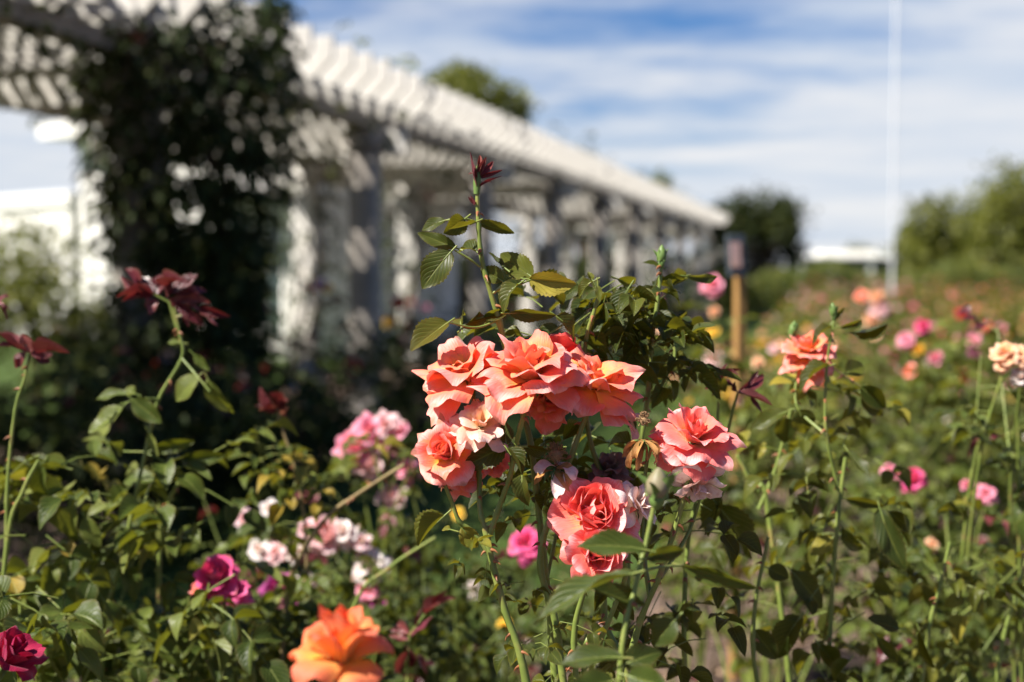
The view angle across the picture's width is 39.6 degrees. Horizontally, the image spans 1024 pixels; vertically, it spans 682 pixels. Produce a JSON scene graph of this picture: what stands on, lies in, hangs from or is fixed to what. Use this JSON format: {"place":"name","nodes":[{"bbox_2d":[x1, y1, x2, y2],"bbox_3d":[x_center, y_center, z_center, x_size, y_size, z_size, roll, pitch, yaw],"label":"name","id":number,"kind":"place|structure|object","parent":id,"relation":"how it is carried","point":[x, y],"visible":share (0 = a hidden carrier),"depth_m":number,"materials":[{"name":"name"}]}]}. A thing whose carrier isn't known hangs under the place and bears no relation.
{"place":"outdoors","nodes":[
{"label":"outdoors","id":0,"kind":"place"},
{"bbox_2d":[0,188,81,334],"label":"house","id":1,"kind":"structure","parent":0,"point":[56,207],"depth_m":24.13,"materials":[{"name":"white glass"}]},
{"bbox_2d":[0,315,587,437],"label":"side lawn","id":2,"kind":"structure","parent":0,"point":[6,377],"depth_m":16.76,"materials":[{"name":"green plant"}]},
{"bbox_2d":[0,257,66,350],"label":"garden shrub","id":3,"kind":"object","parent":2,"relation":"on","point":[36,301],"visible":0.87,"depth_m":11.39,"materials":[{"name":"green plant"}]},
{"bbox_2d":[0,213,114,403],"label":"garden shrub","id":4,"kind":"object","parent":2,"relation":"on","point":[69,324],"visible":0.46,"depth_m":12.69,"materials":[{"name":"green plant"}]},
{"bbox_2d":[167,222,282,372],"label":"garden shrub","id":5,"kind":"object","parent":2,"relation":"on","point":[244,272],"visible":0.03,"depth_m":16.42,"materials":[{"name":"green plant"}]},
{"bbox_2d":[38,121,457,359],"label":"house","id":6,"kind":"structure","parent":2,"relation":"on","point":[60,131],"depth_m":20.22,"materials":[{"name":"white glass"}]},
{"bbox_2d":[249,205,287,338],"bbox_3d":[-3.386,-0.964,19.809,0.740,1.840,0.070,2,4,40],"label":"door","id":7,"kind":"structure","parent":6,"relation":"in","point":[282,302],"depth_m":19.64,"materials":[{"name":"white glass"}]},
{"bbox_2d":[422,56,544,318],"bbox_3d":[-0.902,-3.088,29.797,3.255,5.891,3.101,0,3,0],"label":"leafy tree","id":8,"kind":"object","parent":2,"relation":"on","point":[473,86],"visible":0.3,"depth_m":29.24,"materials":[{"name":"green plant"}]},
{"bbox_2d":[458,242,512,331],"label":"garden shrub","id":9,"kind":"object","parent":2,"relation":"on","point":[460,280],"visible":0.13,"depth_m":26.50,"materials":[{"name":"plant"}]},
{"bbox_2d":[493,239,542,323],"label":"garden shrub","id":10,"kind":"object","parent":2,"relation":"on","point":[514,301],"visible":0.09,"depth_m":31.79,"materials":[{"name":"plant"}]},
{"bbox_2d":[574,254,590,285],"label":"garden shrub","id":11,"kind":"object","parent":2,"relation":"on","point":[578,262],"visible":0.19,"depth_m":36.56,"materials":[{"name":"plant"}]},
{"bbox_2d":[574,225,590,314],"bbox_3d":[2.010,-2.715,37.850,1.848,4.331,1.787,0,3,0],"label":"leafy tree","id":12,"kind":"object","parent":2,"relation":"on","point":[581,251],"visible":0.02,"depth_m":37.78,"materials":[{"name":"plant"}]},
{"bbox_2d":[4,298,798,662],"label":"lawn","id":13,"kind":"structure","parent":0,"point":[752,324],"depth_m":7.06,"materials":[{"name":"green plant"}]},
{"bbox_2d":[0,335,271,580],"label":"rose bush","id":14,"kind":"object","parent":13,"relation":"on","point":[67,446],"visible":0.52,"depth_m":5.58,"materials":[{"name":"green plant"}]},
{"bbox_2d":[98,352,329,556],"bbox_3d":[-1.282,0.489,6.074,1.026,0.915,0.918,0,3,0],"label":"rose bush","id":15,"kind":"object","parent":13,"relation":"on","point":[227,479],"visible":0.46,"depth_m":5.99,"materials":[{"name":"green plant"}]},
{"bbox_2d":[162,339,397,518],"bbox_3d":[-1.131,0.435,7.035,1.147,0.916,0.797,0,3,0],"label":"rose bush","id":16,"kind":"object","parent":13,"relation":"on","point":[329,433],"visible":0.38,"depth_m":6.95,"materials":[{"name":"green plant"}]},
{"bbox_2d":[256,277,418,481],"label":"rose bush","id":17,"kind":"object","parent":13,"relation":"on","point":[317,284],"visible":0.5,"depth_m":8.24,"materials":[{"name":"green plant"}]},
{"bbox_2d":[701,179,819,311],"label":"dark tree","id":18,"kind":"object","parent":13,"relation":"on","point":[761,227],"visible":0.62,"depth_m":40.24,"materials":[{"name":"green plant"}]},
{"bbox_2d":[0,269,1023,681],"bbox_3d":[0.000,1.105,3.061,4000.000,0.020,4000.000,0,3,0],"label":"ground","id":19,"kind":"structure","parent":0,"point":[812,675],"depth_m":5.79,"materials":[{"name":"soil"}]},
{"bbox_2d":[0,625,48,681],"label":"rose","id":20,"kind":"object","parent":19,"relation":"on","point":[22,654],"visible":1,"depth_m":1.30,"materials":[{"name":"pink plant"}]},
{"bbox_2d":[0,294,126,681],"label":"rose bush","id":21,"kind":"object","parent":19,"relation":"on","point":[43,621],"visible":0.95,"depth_m":1.80,"materials":[{"name":"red plant"}]},
{"bbox_2d":[0,299,138,554],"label":"rose bush","id":22,"kind":"object","parent":19,"relation":"on","point":[22,447],"visible":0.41,"depth_m":6.24,"materials":[{"name":"green plant"}]},
{"bbox_2d":[39,555,223,681],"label":"rose bush","id":23,"kind":"object","parent":19,"relation":"on","point":[130,619],"visible":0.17,"depth_m":1.92,"materials":[{"name":"green plant"}]},
{"bbox_2d":[0,268,298,681],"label":"rose bush","id":24,"kind":"object","parent":19,"relation":"on","point":[131,538],"visible":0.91,"depth_m":1.90,"materials":[{"name":"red plant"}]},
{"bbox_2d":[16,573,312,681],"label":"rose bush","id":25,"kind":"object","parent":19,"relation":"on","point":[118,647],"visible":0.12,"depth_m":2.03,"materials":[{"name":"green plant"}]},
{"bbox_2d":[54,332,281,506],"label":"rose bush","id":26,"kind":"object","parent":19,"relation":"on","point":[269,372],"visible":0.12,"depth_m":7.36,"materials":[{"name":"green plant"}]},
{"bbox_2d":[106,537,405,681],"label":"rose bush","id":27,"kind":"object","parent":19,"relation":"on","point":[231,594],"visible":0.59,"depth_m":1.93,"materials":[{"name":"green plant"}]},
{"bbox_2d":[181,532,465,673],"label":"rose bush","id":28,"kind":"object","parent":19,"relation":"on","point":[193,546],"visible":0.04,"depth_m":2.76,"materials":[{"name":"green plant"}]},
{"bbox_2d":[288,604,393,681],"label":"rose","id":29,"kind":"object","parent":19,"relation":"on","point":[335,642],"visible":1,"depth_m":1.01,"materials":[{"name":"orange plant"}]},
{"bbox_2d":[213,463,486,681],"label":"rose bush","id":30,"kind":"object","parent":19,"relation":"on","point":[424,624],"visible":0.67,"depth_m":2.13,"materials":[{"name":"green plant"}]},
{"bbox_2d":[182,498,533,681],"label":"rose bush","id":31,"kind":"object","parent":19,"relation":"on","point":[346,535],"visible":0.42,"depth_m":2.50,"materials":[{"name":"green plant"}]},
{"bbox_2d":[0,0,728,502],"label":"pergola","id":32,"kind":"object","parent":19,"relation":"on","point":[366,86],"visible":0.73,"depth_m":12.31,"materials":[{"name":"paint"}]},
{"bbox_2d":[0,0,320,118],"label":"climbing vine","id":33,"kind":"object","parent":32,"relation":"attached to","point":[92,63],"visible":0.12,"depth_m":7.02,"materials":[{"name":"plant"}]},
{"bbox_2d":[0,0,321,121],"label":"climbing vine","id":34,"kind":"object","parent":32,"relation":"attached to","point":[43,47],"visible":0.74,"depth_m":6.57,"materials":[{"name":"plant"}]},
{"bbox_2d":[0,0,350,514],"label":"climbing vine","id":35,"kind":"object","parent":32,"relation":"attached to","point":[251,157],"visible":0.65,"depth_m":7.46,"materials":[{"name":"green plant"}]},
{"bbox_2d":[28,37,507,400],"bbox_3d":[-2.140,-0.773,11.259,3.047,3.348,5.987,1,3,12],"label":"climbing vine","id":36,"kind":"object","parent":32,"relation":"attached to","point":[308,101],"visible":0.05,"depth_m":10.95,"materials":[{"name":"plant"}]},
{"bbox_2d":[262,70,582,380],"bbox_3d":[-1.252,-1.028,15.193,3.116,3.323,6.494,1,3,11],"label":"climbing vine","id":37,"kind":"object","parent":32,"relation":"attached to","point":[323,219],"visible":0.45,"depth_m":15.18,"materials":[{"name":"green plant"}]},
{"bbox_2d":[381,123,608,361],"bbox_3d":[-0.397,-1.147,18.924,3.157,3.163,5.416,0,3,9],"label":"climbing vine","id":38,"kind":"object","parent":32,"relation":"attached to","point":[410,301],"visible":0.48,"depth_m":18.73,"materials":[{"name":"green plant"}]},
{"bbox_2d":[458,134,643,344],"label":"climbing vine","id":39,"kind":"object","parent":32,"relation":"attached to","point":[466,285],"visible":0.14,"depth_m":22.44,"materials":[{"name":"plant"}]},
{"bbox_2d":[503,171,667,335],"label":"climbing vine","id":40,"kind":"object","parent":32,"relation":"attached to","point":[530,247],"visible":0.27,"depth_m":25.99,"materials":[{"name":"plant"}]},
{"bbox_2d":[561,188,685,318],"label":"climbing vine","id":41,"kind":"object","parent":32,"relation":"attached to","point":[569,247],"visible":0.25,"depth_m":29.52,"materials":[{"name":"plant"}]},
{"bbox_2d":[577,190,701,311],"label":"climbing vine","id":42,"kind":"object","parent":32,"relation":"attached to","point":[586,273],"visible":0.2,"depth_m":33.21,"materials":[{"name":"plant"}]},
{"bbox_2d":[607,201,722,292],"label":"climbing vine","id":43,"kind":"object","parent":32,"relation":"attached to","point":[621,268],"visible":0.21,"depth_m":36.75,"materials":[{"name":"plant"}]},
{"bbox_2d":[627,206,731,285],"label":"climbing vine","id":44,"kind":"object","parent":32,"relation":"attached to","point":[646,265],"visible":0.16,"depth_m":40.31,"materials":[{"name":"plant"}]},
{"bbox_2d":[238,409,577,681],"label":"rose bush","id":45,"kind":"object","parent":19,"relation":"on","point":[390,497],"visible":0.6,"depth_m":2.70,"materials":[{"name":"green plant"}]},
{"bbox_2d":[335,307,485,422],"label":"rose bush","id":46,"kind":"object","parent":19,"relation":"on","point":[422,392],"visible":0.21,"depth_m":11.47,"materials":[{"name":"green plant"}]},
{"bbox_2d":[346,296,484,450],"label":"rose bush","id":47,"kind":"object","parent":19,"relation":"on","point":[398,302],"visible":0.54,"depth_m":9.44,"materials":[{"name":"green plant"}]},
{"bbox_2d":[320,546,600,681],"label":"rose bush","id":48,"kind":"object","parent":19,"relation":"on","point":[513,568],"visible":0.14,"depth_m":3.81,"materials":[{"name":"green plant"}]},
{"bbox_2d":[325,507,613,681],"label":"rose bush","id":49,"kind":"object","parent":19,"relation":"on","point":[522,539],"visible":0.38,"depth_m":2.87,"materials":[{"name":"green plant"}]},
{"bbox_2d":[470,301,581,350],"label":"rose bush","id":50,"kind":"object","parent":19,"relation":"on","point":[491,336],"visible":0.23,"depth_m":14.48,"materials":[{"name":"green plant"}]},
{"bbox_2d":[75,485,1023,681],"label":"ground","id":51,"kind":"structure","parent":19,"relation":"on","point":[709,644],"depth_m":5.13,"materials":[{"name":"brown plant"}]},
{"bbox_2d":[214,387,405,662],"bbox_3d":[-0.326,0.602,2.208,0.264,1.072,0.277,-3,4,-42],"label":"rose bush","id":52,"kind":"object","parent":51,"relation":"on","point":[269,601],"visible":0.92,"depth_m":2.13,"materials":[{"name":"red plant"}]},
{"bbox_2d":[531,296,610,350],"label":"rose bush","id":53,"kind":"object","parent":19,"relation":"on","point":[581,317],"visible":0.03,"depth_m":17.70,"materials":[{"name":"green plant"}]},
{"bbox_2d":[410,152,769,681],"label":"rose bush","id":54,"kind":"object","parent":19,"relation":"on","point":[544,380],"visible":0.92,"depth_m":1.41,"materials":[{"name":"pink plant"}]},
{"bbox_2d":[533,467,757,681],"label":"rose bush","id":55,"kind":"object","parent":19,"relation":"on","point":[637,660],"visible":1,"depth_m":1.13,"materials":[{"name":"green plant"}]},
{"bbox_2d":[660,292,708,317],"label":"rose bush","id":56,"kind":"object","parent":19,"relation":"on","point":[682,310],"visible":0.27,"depth_m":26.85,"materials":[{"name":"green plant"}]},
{"bbox_2d":[666,281,721,318],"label":"rose bush","id":57,"kind":"object","parent":19,"relation":"on","point":[694,297],"visible":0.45,"depth_m":30.11,"materials":[{"name":"green plant"}]},
{"bbox_2d":[619,275,786,681],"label":"rose bush","id":58,"kind":"object","parent":19,"relation":"on","point":[714,289],"visible":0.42,"depth_m":3.99,"materials":[{"name":"green plant"}]},
{"bbox_2d":[725,234,746,680],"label":"sign post","id":59,"kind":"object","parent":19,"relation":"on","point":[735,256],"visible":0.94,"depth_m":4.30,"materials":[{"name":"brown wood"}]},
{"bbox_2d":[636,344,878,681],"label":"rose bush","id":60,"kind":"object","parent":19,"relation":"on","point":[789,526],"visible":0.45,"depth_m":3.60,"materials":[{"name":"green plant"}]},
{"bbox_2d":[675,328,859,470],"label":"rose bush","id":61,"kind":"object","parent":19,"relation":"on","point":[754,347],"visible":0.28,"depth_m":8.31,"materials":[{"name":"green plant"}]},
{"bbox_2d":[697,315,851,430],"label":"rose bush","id":62,"kind":"object","parent":19,"relation":"on","point":[755,338],"visible":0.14,"depth_m":9.65,"materials":[{"name":"green plant"}]},
{"bbox_2d":[690,537,859,681],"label":"rose bush","id":63,"kind":"object","parent":19,"relation":"on","point":[740,662],"visible":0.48,"depth_m":2.54,"materials":[{"name":"green plant"}]},
{"bbox_2d":[667,340,893,527],"bbox_3d":[1.280,0.452,6.789,1.116,0.909,1.101,0,3,0],"label":"rose bush","id":64,"kind":"object","parent":19,"relation":"on","point":[769,361],"visible":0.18,"depth_m":6.70,"materials":[{"name":"green plant"}]},
{"bbox_2d":[767,294,856,342],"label":"rose bush","id":65,"kind":"object","parent":19,"relation":"on","point":[793,303],"visible":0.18,"depth_m":16.30,"materials":[{"name":"green plant"}]},
{"bbox_2d":[773,297,858,340],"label":"rose bush","id":66,"kind":"object","parent":19,"relation":"on","point":[839,306],"visible":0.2,"depth_m":18.11,"materials":[{"name":"green plant"}]},
{"bbox_2d":[760,293,873,357],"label":"rose bush","id":67,"kind":"object","parent":19,"relation":"on","point":[837,339],"visible":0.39,"depth_m":14.40,"materials":[{"name":"green plant"}]},
{"bbox_2d":[794,275,842,302],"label":"rose bush","id":68,"kind":"object","parent":19,"relation":"on","point":[819,286],"visible":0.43,"depth_m":34.41,"materials":[{"name":"green plant"}]},
{"bbox_2d":[797,278,853,302],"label":"rose bush","id":69,"kind":"object","parent":19,"relation":"on","point":[838,293],"visible":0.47,"depth_m":31.59,"materials":[{"name":"green plant"}]},
{"bbox_2d":[756,298,895,381],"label":"rose bush","id":70,"kind":"object","parent":19,"relation":"on","point":[808,315],"visible":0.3,"depth_m":12.76,"materials":[{"name":"green plant"}]},
{"bbox_2d":[786,281,865,320],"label":"rose bush","id":71,"kind":"object","parent":19,"relation":"on","point":[824,287],"visible":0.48,"depth_m":24.52,"materials":[{"name":"green plant"}]},
{"bbox_2d":[780,332,878,411],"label":"rose bush","id":72,"kind":"object","parent":19,"relation":"on","point":[855,351],"visible":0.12,"depth_m":11.18,"materials":[{"name":"green plant"}]},
{"bbox_2d":[688,302,1023,681],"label":"rose bush","id":73,"kind":"object","parent":19,"relation":"on","point":[810,355],"visible":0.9,"depth_m":1.78,"materials":[{"name":"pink plant"}]},
{"bbox_2d":[708,255,1023,317],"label":"hedge","id":74,"kind":"object","parent":19,"relation":"on","point":[790,277],"visible":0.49,"depth_m":35.59,"materials":[{"name":"green plant"}]},
{"bbox_2d":[790,289,954,562],"bbox_3d":[1.532,0.363,6.013,0.742,1.163,0.600,1,3,12],"label":"rose bush","id":75,"kind":"object","parent":19,"relation":"on","point":[870,319],"visible":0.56,"depth_m":6.00,"materials":[{"name":"green plant"}]},
{"bbox_2d":[760,318,1023,681],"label":"rose bush","id":76,"kind":"object","parent":19,"relation":"on","point":[956,377],"visible":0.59,"depth_m":3.81,"materials":[{"name":"green plant"}]},
{"bbox_2d":[890,0,896,301],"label":"flagpole","id":77,"kind":"object","parent":19,"relation":"on","point":[893,157],"visible":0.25,"depth_m":24.00,"materials":[{"name":"white metal"}]},
{"bbox_2d":[856,280,932,364],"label":"rose bush","id":78,"kind":"object","parent":19,"relation":"on","point":[899,290],"visible":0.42,"depth_m":18.17,"materials":[{"name":"green plant"}]},
{"bbox_2d":[849,288,941,369],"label":"rose bush","id":79,"kind":"object","parent":19,"relation":"on","point":[911,308],"visible":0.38,"depth_m":16.22,"materials":[{"name":"green plant"}]},
{"bbox_2d":[778,449,1023,681],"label":"rose bush","id":80,"kind":"object","parent":19,"relation":"on","point":[919,481],"visible":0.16,"depth_m":2.81,"materials":[{"name":"green plant"}]},
{"bbox_2d":[879,279,947,318],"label":"rose bush","id":81,"kind":"object","parent":19,"relation":"on","point":[916,299],"visible":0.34,"depth_m":24.66,"materials":[{"name":"green plant"}]},
{"bbox_2d":[865,319,973,403],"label":"rose bush","id":82,"kind":"object","parent":19,"relation":"on","point":[940,331],"visible":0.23,"depth_m":11.31,"materials":[{"name":"green plant"}]},
{"bbox_2d":[823,298,1023,673],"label":"rose bush","id":83,"kind":"object","parent":19,"relation":"on","point":[973,354],"visible":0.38,"depth_m":4.21,"materials":[{"name":"green plant"}]},
{"bbox_2d":[885,282,961,322],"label":"rose bush","id":84,"kind":"object","parent":19,"relation":"on","point":[922,298],"visible":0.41,"depth_m":20.38,"materials":[{"name":"green plant"}]},
{"bbox_2d":[883,300,980,347],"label":"rose bush","id":85,"kind":"object","parent":19,"relation":"on","point":[945,313],"visible":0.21,"depth_m":14.76,"materials":[{"name":"green plant"}]},
{"bbox_2d":[870,305,1002,380],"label":"rose bush","id":86,"kind":"object","parent":19,"relation":"on","point":[990,317],"visible":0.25,"depth_m":12.54,"materials":[{"name":"green plant"}]},
{"bbox_2d":[851,305,1023,681],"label":"rose bush","id":87,"kind":"object","parent":19,"relation":"on","point":[1005,356],"visible":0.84,"depth_m":2.08,"materials":[{"name":"green plant"}]},
{"bbox_2d":[871,356,1023,536],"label":"rose bush","id":88,"kind":"object","parent":19,"relation":"on","point":[964,444],"visible":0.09,"depth_m":6.58,"materials":[{"name":"green plant"}]},
{"bbox_2d":[872,479,1023,681],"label":"rose bush","id":89,"kind":"object","parent":19,"relation":"on","point":[986,494],"visible":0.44,"depth_m":2.60,"materials":[{"name":"green plant"}]},
{"bbox_2d":[880,326,1022,427],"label":"rose bush","id":90,"kind":"object","parent":19,"relation":"on","point":[942,335],"visible":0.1,"depth_m":9.52,"materials":[{"name":"green plant"}]},
{"bbox_2d":[935,276,981,301],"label":"rose bush","id":91,"kind":"object","parent":19,"relation":"on","point":[940,281],"visible":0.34,"depth_m":34.44,"materials":[{"name":"green plant"}]},
{"bbox_2d":[894,327,1023,481],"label":"rose bush","id":92,"kind":"object","parent":19,"relation":"on","point":[1009,397],"visible":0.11,"depth_m":8.24,"materials":[{"name":"green plant"}]},
{"bbox_2d":[939,276,1010,327],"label":"rose bush","id":93,"kind":"object","parent":19,"relation":"on","point":[1002,285],"visible":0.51,"depth_m":22.55,"materials":[{"name":"green plant"}]},
{"bbox_2d":[935,294,1023,357],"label":"rose bush","id":94,"kind":"object","parent":19,"relation":"on","point":[958,303],"visible":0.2,"depth_m":16.39,"materials":[{"name":"green plant"}]},
{"bbox_2d":[969,286,1023,336],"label":"rose bush","id":95,"kind":"object","parent":19,"relation":"on","point":[993,293],"visible":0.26,"depth_m":20.43,"materials":[{"name":"green plant"}]},
{"bbox_2d":[982,298,1023,367],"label":"rose bush","id":96,"kind":"object","parent":19,"relation":"on","point":[1016,318],"visible":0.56,"depth_m":14.84,"materials":[{"name":"green plant"}]},
{"bbox_2d":[0,0,1023,268],"label":"sky","id":97,"kind":"structure","parent":0,"point":[722,96],"materials":[{"name":"blue"}]},
{"bbox_2d":[467,275,1021,309],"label":"lawn","id":98,"kind":"structure","parent":0,"point":[691,295],"depth_m":62.52,"materials":[{"name":"green plant"}]},
{"bbox_2d":[607,249,627,292],"bbox_3d":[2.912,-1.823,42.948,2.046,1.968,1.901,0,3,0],"label":"pergola post","id":99,"kind":"object","parent":98,"relation":"on","point":[613,254],"visible":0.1,"depth_m":42.65,"materials":[{"name":"white paint"}]},
{"bbox_2d":[646,167,676,304],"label":"leafy tree","id":100,"kind":"object","parent":98,"relation":"on","point":[659,180],"visible":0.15,"depth_m":43.79,"materials":[{"name":"plant"}]},
{"bbox_2d":[607,233,725,304],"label":"hedge","id":101,"kind":"object","parent":98,"relation":"on","point":[688,262],"visible":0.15,"depth_m":46.60,"materials":[{"name":"plant"}]},
{"bbox_2d":[841,239,887,254],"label":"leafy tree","id":102,"kind":"object","parent":98,"relation":"on","point":[861,248],"visible":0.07,"depth_m":110.05,"materials":[{"name":"plant"}]},
{"bbox_2d":[887,221,923,278],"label":"leafy tree","id":103,"kind":"object","parent":98,"relation":"on","point":[902,267],"visible":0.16,"depth_m":54.13,"materials":[{"name":"green plant"}]},
{"bbox_2d":[883,180,1016,299],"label":"leafy tree","id":104,"kind":"object","parent":98,"relation":"on","point":[934,227],"visible":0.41,"depth_m":49.29,"materials":[{"name":"green plant"}]},
{"bbox_2d":[940,151,1023,296],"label":"leafy tree","id":105,"kind":"object","parent":98,"relation":"on","point":[1000,227],"visible":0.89,"depth_m":44.62,"materials":[{"name":"green plant"}]},
{"bbox_2d":[789,251,901,290],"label":"pavilion","id":106,"kind":"structure","parent":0,"point":[873,262],"depth_m":80.90,"materials":[{"name":"white"}]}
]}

